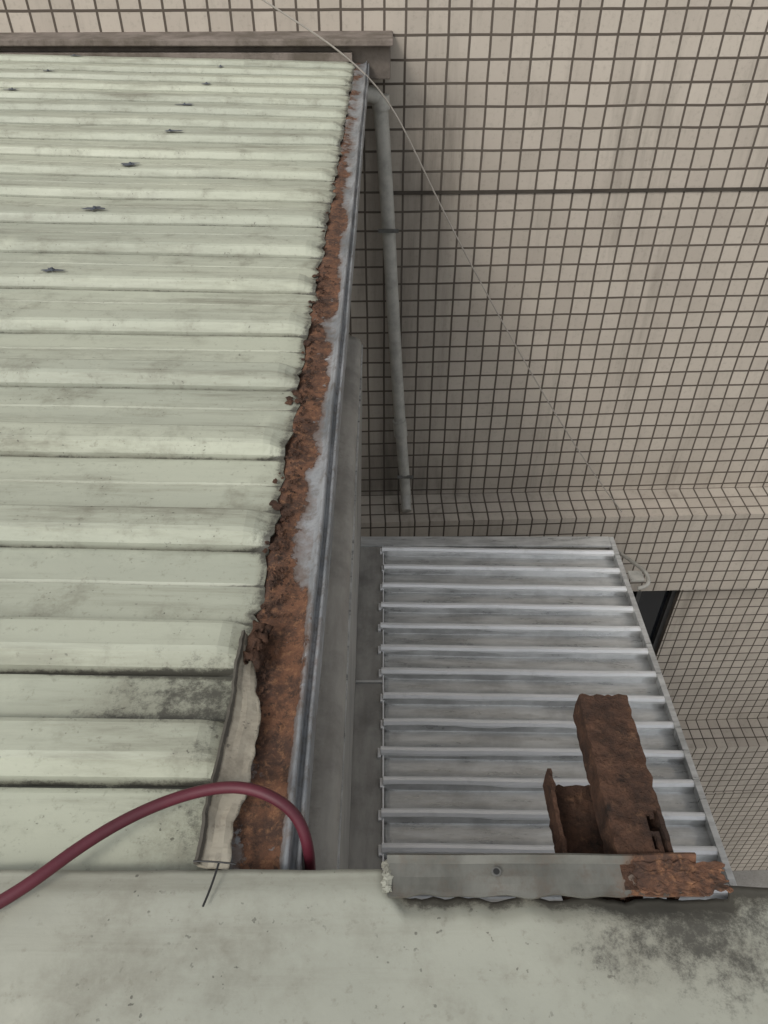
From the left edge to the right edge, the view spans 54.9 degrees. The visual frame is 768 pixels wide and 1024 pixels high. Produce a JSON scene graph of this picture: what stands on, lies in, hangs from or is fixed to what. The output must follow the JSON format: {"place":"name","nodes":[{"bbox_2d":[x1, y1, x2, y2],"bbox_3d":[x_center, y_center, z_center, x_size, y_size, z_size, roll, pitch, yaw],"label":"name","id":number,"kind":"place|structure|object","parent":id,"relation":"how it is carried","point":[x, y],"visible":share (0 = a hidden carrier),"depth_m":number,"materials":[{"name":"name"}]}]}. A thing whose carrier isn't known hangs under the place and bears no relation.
{"place":"outdoors","nodes":[
{"label":"outdoors","id":0,"kind":"place"},
{"bbox_2d":[732,870,767,887],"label":"ground","id":1,"kind":"structure","parent":0,"point":[752,878],"depth_m":10.95,"materials":[{"name":"concrete"}]},
{"bbox_2d":[0,0,767,870],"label":"tiled wall","id":2,"kind":"structure","parent":1,"relation":"on","point":[636,324],"depth_m":4.93,"materials":[{"name":"tile"}]},
{"bbox_2d":[0,54,355,870],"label":"roof sheet","id":3,"kind":"object","parent":2,"relation":"attached to","point":[154,336],"visible":0.98,"depth_m":1.31,"materials":[{"name":"metal"}]},
{"bbox_2d":[8,55,222,271],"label":"scuff marks","id":4,"kind":"object","parent":3,"relation":"on","point":[99,207],"visible":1,"depth_m":2.34,"materials":[{"name":"metal"}]},
{"bbox_2d":[11,54,220,270],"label":"roof screws","id":5,"kind":"object","parent":3,"relation":"attached to","point":[52,268],"visible":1,"depth_m":2.17,"materials":[{"name":"metal"}]},
{"bbox_2d":[0,781,315,908],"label":"red rubber hose","id":6,"kind":"object","parent":3,"relation":"on","point":[289,809],"visible":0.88,"depth_m":0.69,"materials":[{"name":"red rubber"}]},
{"bbox_2d":[0,51,352,61],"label":"sill flashing","id":7,"kind":"object","parent":3,"relation":"attached to","point":[332,56],"visible":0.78,"depth_m":3.90,"materials":[{"name":"grey metal"}]},
{"bbox_2d":[230,61,369,869],"bbox_3d":[-0.133,-0.981,2.343,0.113,0.130,4.291,0,40,0],"label":"rusty rain gutter","id":8,"kind":"object","parent":3,"relation":"attached to","point":[293,606],"visible":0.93,"depth_m":1.02,"materials":[{"name":"brown metal"}]},
{"bbox_2d":[193,630,260,869],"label":"edge trim","id":9,"kind":"structure","parent":8,"relation":"on","point":[236,752],"depth_m":0.76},
{"bbox_2d":[243,620,273,670],"bbox_3d":[-0.150,0.158,0.869,0.030,0.022,0.072,5,40,6],"label":"torn flap","id":10,"kind":"object","parent":9,"relation":"on","point":[258,638],"visible":1,"depth_m":0.86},
{"bbox_2d":[262,0,621,511],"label":"overhead wire","id":11,"kind":"object","parent":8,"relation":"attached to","point":[324,40],"visible":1,"depth_m":4.06,"materials":[{"name":"grey metal"}]},
{"bbox_2d":[0,31,392,78],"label":"roof end sill","id":12,"kind":"structure","parent":2,"relation":"attached to","point":[372,49],"depth_m":3.92,"materials":[{"name":"grey concrete"}]},
{"bbox_2d":[361,487,767,590],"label":"ledge","id":13,"kind":"object","parent":2,"relation":"attached to","point":[691,538],"visible":0.31,"depth_m":6.12,"materials":[{"name":"tile"}]},
{"bbox_2d":[367,85,412,511],"bbox_3d":[0.027,-1.203,5.072,0.407,3.049,0.203,0,40,0],"label":"drain pipe","id":14,"kind":"object","parent":13,"relation":"on","point":[381,108],"visible":0.93,"depth_m":4.84,"materials":[{"name":"grey plastic"}]},
{"bbox_2d":[348,536,736,901],"bbox_3d":[0.726,1.249,4.577,2.265,0.485,3.638,0,40,0],"label":"corrugated metal awning","id":15,"kind":"object","parent":13,"relation":"attached to","point":[483,663],"visible":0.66,"depth_m":4.50,"materials":[{"name":"metal"}]},
{"bbox_2d":[393,187,767,194],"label":"expansion joint","id":16,"kind":"object","parent":2,"relation":"attached to","point":[581,190],"depth_m":4.66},
{"bbox_2d":[654,590,680,655],"bbox_3d":[2.841,1.118,7.489,0.021,1.120,0.172,-1,40,-2],"label":"window reveal","id":17,"kind":"object","parent":2,"relation":"attached to","point":[667,621],"depth_m":7.39,"materials":[{"name":"grey concrete"}]},
{"bbox_2d":[651,590,676,651],"bbox_3d":[2.809,1.119,7.487,0.042,1.120,0.063,-1,40,-2],"label":"window frame","id":18,"kind":"object","parent":17,"relation":"in","point":[663,616],"visible":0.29,"depth_m":7.41,"materials":[{"name":"black metal"}]},
{"bbox_2d":[679,718,767,792],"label":"ledge","id":19,"kind":"object","parent":2,"relation":"attached to","point":[729,755],"visible":0.09,"depth_m":8.40,"materials":[{"name":"tile"}]},
{"bbox_3d":[2.428,1.564,7.844,0.847,0.021,0.172,-1,40,-2],"label":"window","id":20,"kind":"object","parent":2,"relation":"attached to","visible":0},
{"bbox_2d":[634,591,641,604],"bbox_3d":[2.466,1.127,7.478,0.042,1.036,0.063,-1,40,-2],"label":"window frame","id":21,"kind":"object","parent":20,"relation":"on","point":[637,594],"depth_m":7.19,"materials":[{"name":"black metal"}]},
{"bbox_2d":[633,590,668,640],"bbox_3d":[2.427,1.103,7.506,0.805,1.120,0.028,-1,40,-2],"label":"window glass","id":22,"kind":"object","parent":20,"relation":"on","point":[651,605],"depth_m":7.37,"materials":[{"name":"black glass"}]},
{"bbox_3d":[0.000,4.619,3.752,4.200,10.500,0.651,0,40,0],"label":"parapet wall","id":23,"kind":"object","parent":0,"visible":0},
{"bbox_2d":[0,852,767,1023],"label":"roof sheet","id":24,"kind":"object","parent":23,"relation":"on","point":[332,946],"visible":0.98,"depth_m":0.62,"materials":[{"name":"paint"}]},
{"bbox_2d":[543,768,642,902],"bbox_3d":[0.204,0.327,0.735,0.071,0.043,0.141,0,40,0],"label":"rusty steel channel","id":25,"kind":"object","parent":24,"relation":"attached to","point":[573,826],"visible":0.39,"depth_m":0.76,"materials":[{"name":"brown metal"}]},
{"bbox_2d":[573,693,679,901],"bbox_3d":[0.237,0.279,0.738,0.056,0.042,0.208,0,40,0],"label":"rusty steel channel","id":26,"kind":"object","parent":24,"relation":"attached to","point":[628,814],"visible":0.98,"depth_m":0.73,"materials":[{"name":"brown metal"}]},
{"bbox_3d":[-0.455,3.369,5.340,0.070,10.374,5.250,0,40,0],"label":"shed wall","id":27,"kind":"object","parent":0,"visible":0},
{"bbox_2d":[308,335,362,869],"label":"sheet metal cladding","id":28,"kind":"structure","parent":27,"relation":"attached to","point":[329,814],"depth_m":2.76,"materials":[{"name":"metal"}]}
]}

